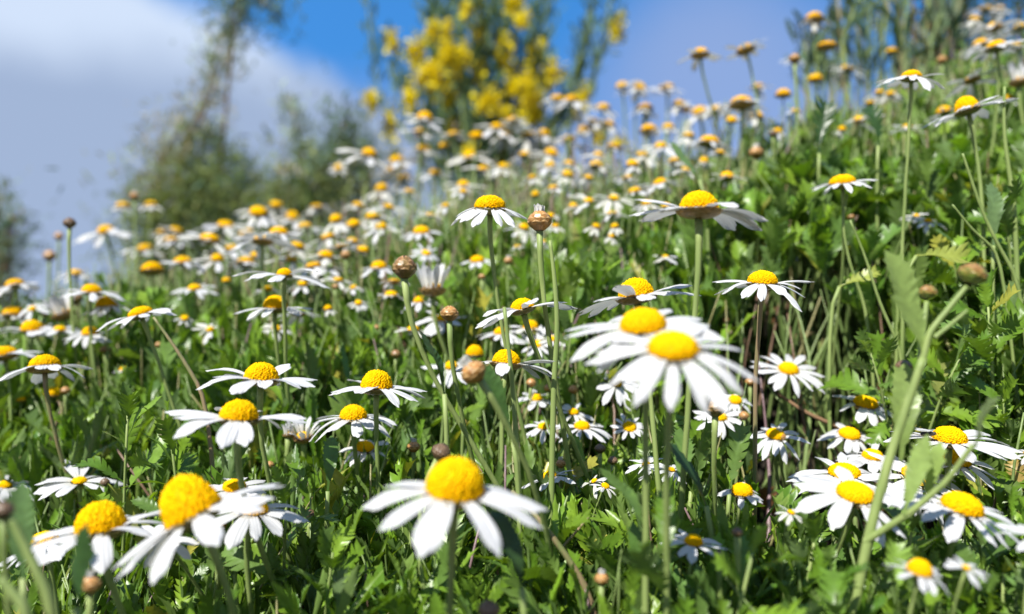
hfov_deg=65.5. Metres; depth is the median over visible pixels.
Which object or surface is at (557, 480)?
daisy
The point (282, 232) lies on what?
daisy
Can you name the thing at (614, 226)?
daisy
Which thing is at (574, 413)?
daisy
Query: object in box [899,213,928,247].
daisy
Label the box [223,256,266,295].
daisy
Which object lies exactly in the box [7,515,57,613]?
stalk
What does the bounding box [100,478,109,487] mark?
daisy bud
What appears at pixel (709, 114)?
daisy
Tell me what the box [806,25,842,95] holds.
slender reed
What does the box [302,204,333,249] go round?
daisy
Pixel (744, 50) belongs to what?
daisy
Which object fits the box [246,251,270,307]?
daisy
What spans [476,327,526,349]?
daisy
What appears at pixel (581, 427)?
daisy
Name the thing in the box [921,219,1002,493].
leafy shoot
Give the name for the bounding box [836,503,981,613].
leafy shoot
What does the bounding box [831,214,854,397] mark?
daisy bud
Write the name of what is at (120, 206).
daisy
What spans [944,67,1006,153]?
daisy
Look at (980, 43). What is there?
daisy
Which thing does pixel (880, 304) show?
stalk
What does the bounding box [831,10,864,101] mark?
slender reed
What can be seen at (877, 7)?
slender reed
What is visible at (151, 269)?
spent daisy
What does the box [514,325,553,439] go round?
daisy
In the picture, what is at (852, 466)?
daisy
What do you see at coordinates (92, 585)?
daisy bud
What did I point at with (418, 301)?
daisy
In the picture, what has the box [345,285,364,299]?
daisy
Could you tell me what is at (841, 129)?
daisy
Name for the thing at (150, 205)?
daisy
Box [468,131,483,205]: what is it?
daisy
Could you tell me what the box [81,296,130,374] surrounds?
daisy
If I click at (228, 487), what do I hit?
daisy
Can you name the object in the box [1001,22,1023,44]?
daisy
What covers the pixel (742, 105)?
daisy
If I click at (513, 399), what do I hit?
stalk
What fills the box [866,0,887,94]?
slender reed
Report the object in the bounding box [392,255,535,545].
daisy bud
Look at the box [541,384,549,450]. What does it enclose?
daisy bud
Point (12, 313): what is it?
daisy
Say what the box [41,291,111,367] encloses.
half open daisy
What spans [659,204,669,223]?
daisy
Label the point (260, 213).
daisy
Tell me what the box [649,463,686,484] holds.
daisy
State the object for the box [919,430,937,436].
fly
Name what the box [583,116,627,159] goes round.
daisy
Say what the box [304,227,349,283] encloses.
daisy
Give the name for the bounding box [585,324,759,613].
daisy
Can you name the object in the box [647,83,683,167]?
daisy
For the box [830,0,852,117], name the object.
slender reed
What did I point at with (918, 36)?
slender reed
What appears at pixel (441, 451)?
daisy bud
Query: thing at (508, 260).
daisy bud
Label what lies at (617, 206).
daisy
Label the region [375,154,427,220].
daisy
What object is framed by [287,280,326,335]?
daisy
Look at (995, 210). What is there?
standing leaf
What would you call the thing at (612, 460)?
daisy bud
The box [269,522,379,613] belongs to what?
leafy shoot
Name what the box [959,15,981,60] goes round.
daisy
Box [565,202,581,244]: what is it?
daisy
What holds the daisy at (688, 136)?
on the ground
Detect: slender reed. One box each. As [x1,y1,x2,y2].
[785,18,814,129]
[790,9,820,112]
[791,25,830,129]
[801,12,838,102]
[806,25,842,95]
[823,3,835,107]
[824,4,846,119]
[825,2,846,137]
[827,0,876,131]
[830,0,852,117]
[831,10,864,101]
[833,0,866,126]
[840,0,878,134]
[841,0,865,116]
[845,0,883,100]
[853,0,886,99]
[856,0,881,100]
[865,0,890,86]
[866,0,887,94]
[867,0,940,95]
[870,0,909,104]
[876,2,891,101]
[882,0,927,89]
[888,10,919,109]
[892,0,912,75]
[902,0,923,68]
[903,1,927,44]
[904,0,939,63]
[909,0,935,90]
[909,0,949,103]
[910,9,940,57]
[932,0,968,84]
[934,0,958,105]
[937,0,964,101]
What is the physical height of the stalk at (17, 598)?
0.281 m
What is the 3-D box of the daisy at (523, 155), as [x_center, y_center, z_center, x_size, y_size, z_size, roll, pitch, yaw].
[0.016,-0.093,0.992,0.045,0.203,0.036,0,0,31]
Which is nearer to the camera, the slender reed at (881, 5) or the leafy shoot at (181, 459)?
the leafy shoot at (181, 459)
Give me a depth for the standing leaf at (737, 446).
0.40 m
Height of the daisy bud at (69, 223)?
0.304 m
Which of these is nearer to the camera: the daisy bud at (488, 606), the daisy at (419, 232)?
the daisy bud at (488, 606)
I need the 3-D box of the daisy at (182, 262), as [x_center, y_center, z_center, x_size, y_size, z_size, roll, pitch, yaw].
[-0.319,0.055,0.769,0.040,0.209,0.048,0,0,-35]
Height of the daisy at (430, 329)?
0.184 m
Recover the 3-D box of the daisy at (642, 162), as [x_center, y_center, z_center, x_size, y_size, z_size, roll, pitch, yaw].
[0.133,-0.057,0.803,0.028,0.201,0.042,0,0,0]
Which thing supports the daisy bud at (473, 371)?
on the ground
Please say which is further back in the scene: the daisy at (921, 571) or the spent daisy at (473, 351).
the spent daisy at (473, 351)
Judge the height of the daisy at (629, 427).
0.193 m
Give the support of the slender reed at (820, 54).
on the ground
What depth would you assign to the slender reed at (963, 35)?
1.32 m
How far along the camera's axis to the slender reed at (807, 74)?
1.18 m
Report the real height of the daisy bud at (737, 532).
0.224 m
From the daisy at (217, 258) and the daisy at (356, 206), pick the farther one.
the daisy at (356, 206)
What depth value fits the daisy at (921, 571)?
0.27 m
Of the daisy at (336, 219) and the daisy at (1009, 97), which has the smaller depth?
the daisy at (1009, 97)
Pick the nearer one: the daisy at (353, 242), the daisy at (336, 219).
the daisy at (353, 242)
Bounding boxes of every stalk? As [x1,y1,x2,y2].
[0,576,32,613]
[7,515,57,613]
[153,317,215,481]
[503,307,522,598]
[511,490,596,613]
[532,517,589,590]
[548,240,559,525]
[778,393,887,516]
[842,194,883,558]
[849,220,918,535]
[952,204,1022,447]
[962,153,1023,339]
[1002,86,1021,348]
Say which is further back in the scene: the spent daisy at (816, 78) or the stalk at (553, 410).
the spent daisy at (816, 78)
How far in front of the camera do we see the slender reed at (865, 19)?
1.40 m
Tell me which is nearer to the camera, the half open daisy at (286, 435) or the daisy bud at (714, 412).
the daisy bud at (714, 412)
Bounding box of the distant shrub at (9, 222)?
[0,166,66,327]
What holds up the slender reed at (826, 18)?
on the ground
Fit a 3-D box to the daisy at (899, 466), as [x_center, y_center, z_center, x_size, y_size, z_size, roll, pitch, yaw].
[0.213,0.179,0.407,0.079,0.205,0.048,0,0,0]
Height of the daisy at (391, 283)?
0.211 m
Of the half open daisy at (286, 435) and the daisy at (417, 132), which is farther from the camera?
the daisy at (417, 132)
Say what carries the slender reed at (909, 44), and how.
on the ground
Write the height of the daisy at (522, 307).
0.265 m
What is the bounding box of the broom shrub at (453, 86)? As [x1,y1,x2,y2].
[356,0,631,209]
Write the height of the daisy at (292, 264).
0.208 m
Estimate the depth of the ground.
0.67 m
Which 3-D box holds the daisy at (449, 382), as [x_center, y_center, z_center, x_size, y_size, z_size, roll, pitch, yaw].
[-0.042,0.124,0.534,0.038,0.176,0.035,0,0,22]
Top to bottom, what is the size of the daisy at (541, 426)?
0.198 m
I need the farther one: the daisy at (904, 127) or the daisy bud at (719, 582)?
the daisy at (904, 127)
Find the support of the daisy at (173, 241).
on the ground
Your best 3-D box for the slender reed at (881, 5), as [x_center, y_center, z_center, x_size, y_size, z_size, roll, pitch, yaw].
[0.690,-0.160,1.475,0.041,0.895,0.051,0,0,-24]
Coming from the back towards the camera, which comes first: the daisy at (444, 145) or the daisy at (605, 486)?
the daisy at (444, 145)
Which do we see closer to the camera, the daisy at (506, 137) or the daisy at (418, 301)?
the daisy at (418, 301)
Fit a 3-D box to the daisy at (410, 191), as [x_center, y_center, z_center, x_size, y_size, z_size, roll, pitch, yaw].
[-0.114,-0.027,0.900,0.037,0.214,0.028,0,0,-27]
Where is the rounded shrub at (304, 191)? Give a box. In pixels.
[183,59,456,284]
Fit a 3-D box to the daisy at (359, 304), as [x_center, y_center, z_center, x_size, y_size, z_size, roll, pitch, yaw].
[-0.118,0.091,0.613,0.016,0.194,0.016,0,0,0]
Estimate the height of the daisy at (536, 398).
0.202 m
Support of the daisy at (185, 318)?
on the ground
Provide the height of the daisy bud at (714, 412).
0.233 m
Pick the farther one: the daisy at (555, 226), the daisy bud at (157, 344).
the daisy at (555, 226)
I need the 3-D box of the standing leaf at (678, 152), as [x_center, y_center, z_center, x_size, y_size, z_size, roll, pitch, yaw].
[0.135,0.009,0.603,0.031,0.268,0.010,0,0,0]
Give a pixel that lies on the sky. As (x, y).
(70, 69)
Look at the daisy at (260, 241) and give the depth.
0.64 m
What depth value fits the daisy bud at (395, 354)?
0.54 m
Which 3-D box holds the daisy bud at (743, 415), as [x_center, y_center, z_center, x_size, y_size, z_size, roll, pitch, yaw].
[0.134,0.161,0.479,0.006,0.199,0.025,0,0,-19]
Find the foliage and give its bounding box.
[0,25,1023,613]
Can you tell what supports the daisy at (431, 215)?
on the ground
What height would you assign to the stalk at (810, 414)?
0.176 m
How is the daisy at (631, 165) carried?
on the ground
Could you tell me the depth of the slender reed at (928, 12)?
1.26 m
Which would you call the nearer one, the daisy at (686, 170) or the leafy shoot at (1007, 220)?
the leafy shoot at (1007, 220)
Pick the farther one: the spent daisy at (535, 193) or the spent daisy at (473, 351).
the spent daisy at (535, 193)
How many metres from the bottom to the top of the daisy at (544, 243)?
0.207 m
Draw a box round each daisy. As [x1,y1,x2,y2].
[0,278,47,511]
[0,306,31,344]
[0,320,64,397]
[0,346,40,445]
[0,354,92,513]
[0,475,33,500]
[0,530,70,613]
[13,500,163,613]
[16,397,25,416]
[17,303,49,347]
[33,325,81,344]
[33,460,126,590]
[40,307,48,343]
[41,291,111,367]
[43,386,60,446]
[55,269,92,291]
[57,284,124,385]
[64,327,120,392]
[72,225,138,283]
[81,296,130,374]
[96,306,191,453]
[110,202,132,280]
[112,473,283,613]
[120,244,163,285]
[136,201,164,280]
[138,262,165,288]
[141,525,203,594]
[148,229,173,283]
[156,236,193,287]
[158,226,190,283]
[159,256,206,291]
[164,399,307,595]
[171,284,218,309]
[173,315,193,329]
[177,232,232,302]
[191,220,253,285]
[192,253,234,297]
[192,323,216,364]
[194,493,309,613]
[196,362,315,577]
[204,244,248,289]
[211,477,269,613]
[222,277,230,307]
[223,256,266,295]
[227,233,297,337]
[229,228,260,266]
[233,268,329,451]
[234,295,313,431]
[235,206,284,232]
[245,226,306,294]
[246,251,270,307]
[248,286,280,323]
[262,323,291,350]
[264,256,306,298]
[265,200,286,262]
[273,211,308,250]
[277,312,319,344]
[280,241,312,283]
[280,423,293,508]
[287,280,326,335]
[287,417,319,502]
[289,262,350,330]
[290,222,324,256]
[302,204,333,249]
[303,250,343,316]
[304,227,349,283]
[309,404,396,503]
[319,277,351,323]
[321,239,358,289]
[323,214,350,263]
[324,305,336,331]
[329,161,347,225]
[329,369,426,574]
[333,219,377,260]
[335,147,390,232]
[339,439,388,478]
[340,237,363,281]
[343,202,368,245]
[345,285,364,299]
[347,300,368,328]
[357,246,368,291]
[359,212,392,262]
[361,183,398,233]
[361,260,397,318]
[362,456,547,613]
[363,203,408,259]
[364,222,402,281]
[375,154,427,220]
[378,290,403,349]
[379,278,410,468]
[383,166,396,207]
[391,173,418,226]
[394,188,419,223]
[395,326,425,421]
[397,128,435,213]
[400,226,441,249]
[401,296,439,347]
[402,144,438,216]
[403,111,443,227]
[410,243,448,352]
[412,168,453,211]
[415,311,467,353]
[416,262,461,396]
[417,211,445,229]
[421,361,466,432]
[431,201,458,262]
[439,141,450,210]
[441,131,468,213]
[444,180,484,222]
[446,150,493,196]
[449,187,473,247]
[451,195,537,462]
[456,349,558,612]
[460,255,495,298]
[462,165,498,195]
[466,345,483,425]
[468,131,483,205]
[473,122,510,189]
[476,297,592,492]
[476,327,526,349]
[485,125,529,202]
[487,162,518,199]
[495,115,528,184]
[502,131,553,207]
[505,222,535,268]
[509,151,540,191]
[510,320,545,417]
[511,244,523,257]
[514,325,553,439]
[515,129,562,193]
[518,175,548,203]
[518,389,550,449]
[522,470,574,490]
[525,420,559,461]
[531,190,539,237]
[532,148,565,188]
[533,238,548,249]
[535,161,562,202]
[538,94,573,184]
[538,336,561,415]
[540,135,591,198]
[540,185,565,225]
[545,224,564,252]
[547,95,600,190]
[548,213,559,232]
[550,160,585,212]
[552,169,578,221]
[556,403,593,467]
[557,419,611,451]
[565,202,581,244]
[566,307,723,613]
[567,194,601,432]
[570,125,603,171]
[575,117,609,174]
[575,174,598,227]
[577,160,611,229]
[579,277,700,521]
[580,151,608,219]
[580,475,608,517]
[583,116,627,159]
[583,223,601,259]
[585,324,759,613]
[585,480,615,551]
[589,103,618,196]
[592,371,638,441]
[593,193,634,237]
[597,143,635,184]
[598,210,628,256]
[604,234,617,407]
[608,223,622,259]
[611,414,641,469]
[612,175,639,220]
[614,82,663,180]
[616,80,639,161]
[619,186,651,223]
[621,159,640,197]
[625,456,662,500]
[629,103,658,187]
[629,190,767,588]
[633,151,658,207]
[633,202,658,226]
[638,178,684,221]
[639,124,658,145]
[640,142,677,199]
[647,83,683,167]
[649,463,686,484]
[651,123,679,165]
[653,254,676,279]
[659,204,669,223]
[660,528,727,584]
[663,157,686,219]
[666,100,693,171]
[672,167,696,205]
[674,132,698,182]
[676,47,734,180]
[677,104,729,148]
[680,106,692,150]
[685,135,733,182]
[693,411,743,491]
[695,156,713,182]
[698,105,726,166]
[709,149,741,346]
[710,171,746,340]
[713,115,737,193]
[714,270,811,523]
[715,95,768,305]
[717,482,762,556]
[724,394,752,467]
[725,38,766,225]
[734,111,773,159]
[746,83,772,159]
[750,353,824,516]
[750,423,810,501]
[763,128,791,311]
[774,89,792,143]
[775,505,802,597]
[780,59,804,122]
[786,108,803,149]
[786,452,893,493]
[793,466,922,598]
[799,12,831,98]
[807,73,823,145]
[811,174,875,494]
[813,41,838,266]
[817,423,870,523]
[829,65,864,115]
[832,395,891,546]
[834,126,850,147]
[835,441,905,559]
[842,115,883,271]
[850,100,884,320]
[857,450,961,524]
[861,89,895,130]
[873,90,905,142]
[876,69,944,509]
[881,124,925,330]
[883,426,1022,522]
[883,558,950,613]
[885,47,898,103]
[891,489,1020,607]
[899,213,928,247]
[909,449,997,528]
[911,217,943,247]
[919,95,1017,493]
[922,105,955,140]
[943,555,990,613]
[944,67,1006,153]
[958,37,996,106]
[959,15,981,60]
[966,5,1004,72]
[966,39,1023,176]
[967,14,1023,132]
[991,5,1012,54]
[995,523,1023,613]
[999,95,1017,147]
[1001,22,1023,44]
[1001,43,1023,80]
[1004,60,1023,124]
[1011,450,1023,464]
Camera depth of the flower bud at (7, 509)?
0.24 m
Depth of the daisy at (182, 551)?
0.34 m
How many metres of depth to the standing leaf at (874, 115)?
0.60 m
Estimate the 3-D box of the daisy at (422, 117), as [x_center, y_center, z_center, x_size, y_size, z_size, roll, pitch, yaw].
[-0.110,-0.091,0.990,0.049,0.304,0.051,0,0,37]
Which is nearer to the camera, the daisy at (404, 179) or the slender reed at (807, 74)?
the daisy at (404, 179)
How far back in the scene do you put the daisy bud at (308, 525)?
0.40 m
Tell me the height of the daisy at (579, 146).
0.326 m
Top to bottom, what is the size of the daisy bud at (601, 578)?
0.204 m
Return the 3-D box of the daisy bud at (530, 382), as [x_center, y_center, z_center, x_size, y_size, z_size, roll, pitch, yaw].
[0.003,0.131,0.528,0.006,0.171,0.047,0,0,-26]
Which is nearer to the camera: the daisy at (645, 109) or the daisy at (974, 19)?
the daisy at (974, 19)
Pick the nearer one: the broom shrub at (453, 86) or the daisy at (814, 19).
the daisy at (814, 19)
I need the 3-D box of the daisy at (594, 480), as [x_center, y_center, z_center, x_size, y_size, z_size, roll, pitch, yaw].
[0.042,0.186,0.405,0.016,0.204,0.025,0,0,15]
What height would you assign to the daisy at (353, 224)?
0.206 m
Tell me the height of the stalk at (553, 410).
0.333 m
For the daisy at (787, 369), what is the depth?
0.52 m
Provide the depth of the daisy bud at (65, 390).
0.57 m
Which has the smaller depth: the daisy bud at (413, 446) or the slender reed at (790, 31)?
the daisy bud at (413, 446)
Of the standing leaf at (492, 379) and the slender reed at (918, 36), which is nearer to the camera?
the standing leaf at (492, 379)
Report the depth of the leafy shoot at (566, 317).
0.52 m
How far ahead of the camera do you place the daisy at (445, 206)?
0.75 m
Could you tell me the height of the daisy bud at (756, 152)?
0.187 m
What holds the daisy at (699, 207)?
on the ground
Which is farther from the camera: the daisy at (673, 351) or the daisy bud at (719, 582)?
the daisy bud at (719, 582)
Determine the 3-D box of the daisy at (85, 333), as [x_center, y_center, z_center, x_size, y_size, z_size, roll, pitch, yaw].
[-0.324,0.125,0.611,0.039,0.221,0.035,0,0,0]
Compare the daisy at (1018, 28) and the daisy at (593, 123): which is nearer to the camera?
the daisy at (1018, 28)
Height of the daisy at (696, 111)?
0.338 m
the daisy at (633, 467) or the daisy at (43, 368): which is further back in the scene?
the daisy at (43, 368)
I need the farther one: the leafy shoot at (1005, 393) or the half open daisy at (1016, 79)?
the half open daisy at (1016, 79)
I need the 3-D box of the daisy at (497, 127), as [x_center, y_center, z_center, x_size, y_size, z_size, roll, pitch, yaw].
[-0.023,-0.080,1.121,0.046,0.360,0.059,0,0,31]
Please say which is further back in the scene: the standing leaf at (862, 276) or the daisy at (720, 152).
the daisy at (720, 152)
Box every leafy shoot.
[73,382,170,580]
[122,400,202,571]
[242,463,350,589]
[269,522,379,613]
[353,494,456,594]
[360,550,460,613]
[524,286,606,414]
[565,519,629,606]
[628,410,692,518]
[688,523,808,613]
[771,511,848,613]
[817,329,900,513]
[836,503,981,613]
[907,320,1016,429]
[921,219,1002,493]
[922,268,1023,468]
[946,547,1019,613]
[963,371,1023,506]
[965,174,1023,282]
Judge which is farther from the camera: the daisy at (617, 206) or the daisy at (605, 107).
the daisy at (605, 107)
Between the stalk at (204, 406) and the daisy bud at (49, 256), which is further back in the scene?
the daisy bud at (49, 256)
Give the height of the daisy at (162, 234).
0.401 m
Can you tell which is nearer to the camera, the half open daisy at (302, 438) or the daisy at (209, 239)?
the half open daisy at (302, 438)
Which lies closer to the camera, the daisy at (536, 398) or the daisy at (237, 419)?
the daisy at (237, 419)
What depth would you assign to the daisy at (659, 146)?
0.82 m
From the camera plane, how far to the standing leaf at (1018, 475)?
0.42 m
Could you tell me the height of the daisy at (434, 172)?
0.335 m
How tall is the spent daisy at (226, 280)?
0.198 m
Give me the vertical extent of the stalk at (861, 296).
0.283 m
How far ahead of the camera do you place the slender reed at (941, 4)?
1.19 m
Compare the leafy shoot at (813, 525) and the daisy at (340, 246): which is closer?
the leafy shoot at (813, 525)
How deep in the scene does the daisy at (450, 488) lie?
0.26 m
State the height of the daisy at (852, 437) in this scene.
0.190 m
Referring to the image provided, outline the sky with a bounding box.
[0,0,1023,307]
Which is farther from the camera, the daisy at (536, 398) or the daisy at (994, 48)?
the daisy at (994, 48)
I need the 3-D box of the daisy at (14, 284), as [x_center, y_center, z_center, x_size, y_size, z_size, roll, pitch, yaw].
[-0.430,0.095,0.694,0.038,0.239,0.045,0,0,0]
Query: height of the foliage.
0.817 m
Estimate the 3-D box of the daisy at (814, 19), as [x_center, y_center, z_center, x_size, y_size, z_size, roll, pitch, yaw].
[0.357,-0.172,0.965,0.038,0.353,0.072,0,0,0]
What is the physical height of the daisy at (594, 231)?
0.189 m
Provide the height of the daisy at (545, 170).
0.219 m
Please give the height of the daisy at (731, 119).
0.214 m
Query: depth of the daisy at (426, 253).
0.66 m
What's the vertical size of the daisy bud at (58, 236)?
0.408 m
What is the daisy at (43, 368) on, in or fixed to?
on the ground
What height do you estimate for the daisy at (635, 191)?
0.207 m
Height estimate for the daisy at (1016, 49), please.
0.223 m
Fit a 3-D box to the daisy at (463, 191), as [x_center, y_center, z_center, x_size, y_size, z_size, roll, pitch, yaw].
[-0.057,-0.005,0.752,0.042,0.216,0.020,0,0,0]
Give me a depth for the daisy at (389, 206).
0.81 m
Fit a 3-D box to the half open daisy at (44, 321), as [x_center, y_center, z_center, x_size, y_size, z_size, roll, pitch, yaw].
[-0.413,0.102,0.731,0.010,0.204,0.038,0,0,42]
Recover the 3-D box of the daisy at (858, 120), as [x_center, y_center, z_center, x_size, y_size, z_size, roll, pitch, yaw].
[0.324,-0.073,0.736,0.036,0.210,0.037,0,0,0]
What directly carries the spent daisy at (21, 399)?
on the ground
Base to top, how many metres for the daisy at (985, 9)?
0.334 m
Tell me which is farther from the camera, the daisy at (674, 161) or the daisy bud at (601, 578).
the daisy at (674, 161)
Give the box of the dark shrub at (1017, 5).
[884,0,1023,102]
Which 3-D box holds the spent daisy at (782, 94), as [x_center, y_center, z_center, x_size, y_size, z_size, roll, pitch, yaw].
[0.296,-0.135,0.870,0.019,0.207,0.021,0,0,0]
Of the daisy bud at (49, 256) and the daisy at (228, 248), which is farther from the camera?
the daisy bud at (49, 256)
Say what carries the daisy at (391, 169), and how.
on the ground
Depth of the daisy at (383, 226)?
0.74 m
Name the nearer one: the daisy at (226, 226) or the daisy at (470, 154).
the daisy at (226, 226)
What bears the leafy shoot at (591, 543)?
on the ground
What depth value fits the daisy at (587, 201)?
0.69 m
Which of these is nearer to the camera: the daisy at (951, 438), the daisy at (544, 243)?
the daisy at (951, 438)
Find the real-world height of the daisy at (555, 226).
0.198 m
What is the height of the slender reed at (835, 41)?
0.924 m
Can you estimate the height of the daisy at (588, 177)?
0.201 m
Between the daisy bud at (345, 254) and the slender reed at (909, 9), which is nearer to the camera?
the daisy bud at (345, 254)
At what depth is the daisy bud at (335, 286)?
0.63 m
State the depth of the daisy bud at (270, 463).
0.46 m
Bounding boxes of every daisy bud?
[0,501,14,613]
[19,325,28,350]
[42,250,56,341]
[54,232,63,296]
[60,386,72,592]
[63,217,79,392]
[73,294,83,327]
[83,569,101,613]
[99,346,111,396]
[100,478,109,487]
[129,190,139,286]
[155,342,159,352]
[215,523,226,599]
[268,461,279,551]
[302,509,313,603]
[332,284,338,322]
[340,248,350,299]
[374,325,378,368]
[391,349,400,390]
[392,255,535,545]
[407,437,419,479]
[417,443,450,611]
[440,305,489,514]
[459,355,553,585]
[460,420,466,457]
[478,274,484,302]
[478,599,499,613]
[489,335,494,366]
[504,254,512,323]
[513,378,535,477]
[527,203,581,549]
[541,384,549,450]
[556,456,565,488]
[568,385,577,452]
[594,444,605,482]
[594,568,608,613]
[608,456,617,474]
[708,400,724,535]
[713,549,724,600]
[729,142,763,352]
[730,411,748,521]
[731,527,742,609]
[745,378,752,432]
[762,130,776,327]
[776,427,786,487]
[789,53,801,340]
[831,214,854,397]
[936,55,947,100]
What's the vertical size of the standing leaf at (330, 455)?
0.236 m
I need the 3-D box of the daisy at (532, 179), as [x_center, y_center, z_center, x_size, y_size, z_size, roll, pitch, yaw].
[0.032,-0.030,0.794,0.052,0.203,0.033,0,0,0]
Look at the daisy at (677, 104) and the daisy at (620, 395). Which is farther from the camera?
the daisy at (677, 104)
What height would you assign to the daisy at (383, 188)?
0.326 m
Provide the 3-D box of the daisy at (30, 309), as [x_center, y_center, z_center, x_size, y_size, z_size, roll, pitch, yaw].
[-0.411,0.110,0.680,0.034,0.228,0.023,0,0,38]
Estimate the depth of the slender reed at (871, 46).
1.44 m
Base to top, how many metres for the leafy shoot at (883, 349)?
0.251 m
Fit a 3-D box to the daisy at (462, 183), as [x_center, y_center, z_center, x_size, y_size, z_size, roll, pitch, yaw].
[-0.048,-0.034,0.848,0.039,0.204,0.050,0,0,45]
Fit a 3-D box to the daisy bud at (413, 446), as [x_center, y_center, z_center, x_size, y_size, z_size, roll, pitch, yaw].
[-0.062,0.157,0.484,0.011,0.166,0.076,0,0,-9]
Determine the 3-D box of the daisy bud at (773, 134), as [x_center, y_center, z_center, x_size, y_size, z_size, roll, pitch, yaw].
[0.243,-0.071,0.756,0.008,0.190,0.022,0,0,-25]
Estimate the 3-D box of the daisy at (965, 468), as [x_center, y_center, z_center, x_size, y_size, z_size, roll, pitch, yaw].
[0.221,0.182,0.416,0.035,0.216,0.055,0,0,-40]
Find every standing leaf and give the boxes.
[3,481,37,600]
[70,523,96,613]
[205,512,237,590]
[322,436,339,528]
[419,330,448,446]
[474,357,523,613]
[488,510,526,613]
[627,521,641,611]
[670,141,709,484]
[671,443,713,547]
[685,417,711,573]
[726,421,751,516]
[812,96,838,467]
[827,264,881,543]
[861,105,882,422]
[900,242,971,456]
[985,182,1005,495]
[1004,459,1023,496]
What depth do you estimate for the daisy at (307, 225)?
0.86 m
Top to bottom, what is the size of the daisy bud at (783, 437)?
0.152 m
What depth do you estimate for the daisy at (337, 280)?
0.65 m
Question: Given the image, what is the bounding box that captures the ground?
[7,266,1007,612]
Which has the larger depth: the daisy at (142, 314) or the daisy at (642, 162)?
the daisy at (642, 162)
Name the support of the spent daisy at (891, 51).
on the ground
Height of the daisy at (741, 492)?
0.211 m
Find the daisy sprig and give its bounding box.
[847,249,1001,613]
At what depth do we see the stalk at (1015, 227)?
0.50 m
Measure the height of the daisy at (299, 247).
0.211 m
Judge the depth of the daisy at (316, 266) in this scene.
0.69 m
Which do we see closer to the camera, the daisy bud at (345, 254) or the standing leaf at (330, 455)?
the standing leaf at (330, 455)
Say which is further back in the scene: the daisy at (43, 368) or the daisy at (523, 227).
the daisy at (523, 227)
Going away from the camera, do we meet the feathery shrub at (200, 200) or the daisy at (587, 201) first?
the daisy at (587, 201)
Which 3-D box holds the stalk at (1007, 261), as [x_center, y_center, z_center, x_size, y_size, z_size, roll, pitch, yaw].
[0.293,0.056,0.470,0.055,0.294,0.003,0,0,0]
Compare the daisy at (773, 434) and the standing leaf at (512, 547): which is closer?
the standing leaf at (512, 547)
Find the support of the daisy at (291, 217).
on the ground
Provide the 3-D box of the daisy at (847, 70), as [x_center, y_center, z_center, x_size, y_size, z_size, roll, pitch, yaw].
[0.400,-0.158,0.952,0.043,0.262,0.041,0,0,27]
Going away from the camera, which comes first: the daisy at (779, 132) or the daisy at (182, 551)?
the daisy at (182, 551)
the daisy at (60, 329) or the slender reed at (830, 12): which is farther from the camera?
the slender reed at (830, 12)
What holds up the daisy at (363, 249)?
on the ground
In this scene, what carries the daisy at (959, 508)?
on the ground
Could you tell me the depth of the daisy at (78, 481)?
0.47 m
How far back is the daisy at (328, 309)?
0.61 m
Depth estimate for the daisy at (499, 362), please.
0.38 m
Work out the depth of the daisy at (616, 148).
0.90 m
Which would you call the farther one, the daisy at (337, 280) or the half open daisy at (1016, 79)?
the half open daisy at (1016, 79)
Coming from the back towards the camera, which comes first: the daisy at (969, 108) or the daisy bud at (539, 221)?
the daisy at (969, 108)
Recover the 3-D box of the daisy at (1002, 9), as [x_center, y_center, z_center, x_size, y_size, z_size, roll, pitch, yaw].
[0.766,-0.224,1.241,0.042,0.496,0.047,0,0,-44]
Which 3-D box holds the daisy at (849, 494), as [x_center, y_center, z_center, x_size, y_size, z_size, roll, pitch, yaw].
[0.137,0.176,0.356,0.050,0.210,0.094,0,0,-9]
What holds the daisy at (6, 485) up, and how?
on the ground
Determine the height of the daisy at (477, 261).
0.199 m
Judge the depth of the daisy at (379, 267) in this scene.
0.65 m
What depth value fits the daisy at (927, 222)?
0.57 m
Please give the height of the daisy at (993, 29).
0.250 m
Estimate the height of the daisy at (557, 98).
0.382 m
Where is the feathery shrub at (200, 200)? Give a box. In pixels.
[72,0,311,298]
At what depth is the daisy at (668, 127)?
0.92 m
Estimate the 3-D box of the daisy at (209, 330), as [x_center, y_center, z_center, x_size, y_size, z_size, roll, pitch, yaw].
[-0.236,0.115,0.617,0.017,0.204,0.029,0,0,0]
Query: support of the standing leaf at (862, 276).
on the ground
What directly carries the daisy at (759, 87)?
on the ground
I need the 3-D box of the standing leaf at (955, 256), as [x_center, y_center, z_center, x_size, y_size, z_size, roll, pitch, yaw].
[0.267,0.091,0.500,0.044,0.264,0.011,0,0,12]
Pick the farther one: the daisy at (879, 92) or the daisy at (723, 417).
the daisy at (879, 92)
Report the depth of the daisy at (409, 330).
0.56 m
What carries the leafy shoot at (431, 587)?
on the ground
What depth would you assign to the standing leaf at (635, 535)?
0.32 m
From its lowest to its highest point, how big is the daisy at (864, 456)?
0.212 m
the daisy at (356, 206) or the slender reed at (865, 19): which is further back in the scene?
the slender reed at (865, 19)
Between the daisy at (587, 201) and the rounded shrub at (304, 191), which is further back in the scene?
the rounded shrub at (304, 191)
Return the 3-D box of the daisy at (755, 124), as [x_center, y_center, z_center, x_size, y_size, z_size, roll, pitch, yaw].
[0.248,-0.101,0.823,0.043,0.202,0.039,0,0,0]
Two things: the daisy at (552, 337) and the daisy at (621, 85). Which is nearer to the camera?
the daisy at (552, 337)
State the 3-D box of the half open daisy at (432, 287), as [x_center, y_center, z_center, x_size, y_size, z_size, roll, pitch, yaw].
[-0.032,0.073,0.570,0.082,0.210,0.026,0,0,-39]
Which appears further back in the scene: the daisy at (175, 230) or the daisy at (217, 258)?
the daisy at (175, 230)
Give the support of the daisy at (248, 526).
on the ground
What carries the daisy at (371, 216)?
on the ground

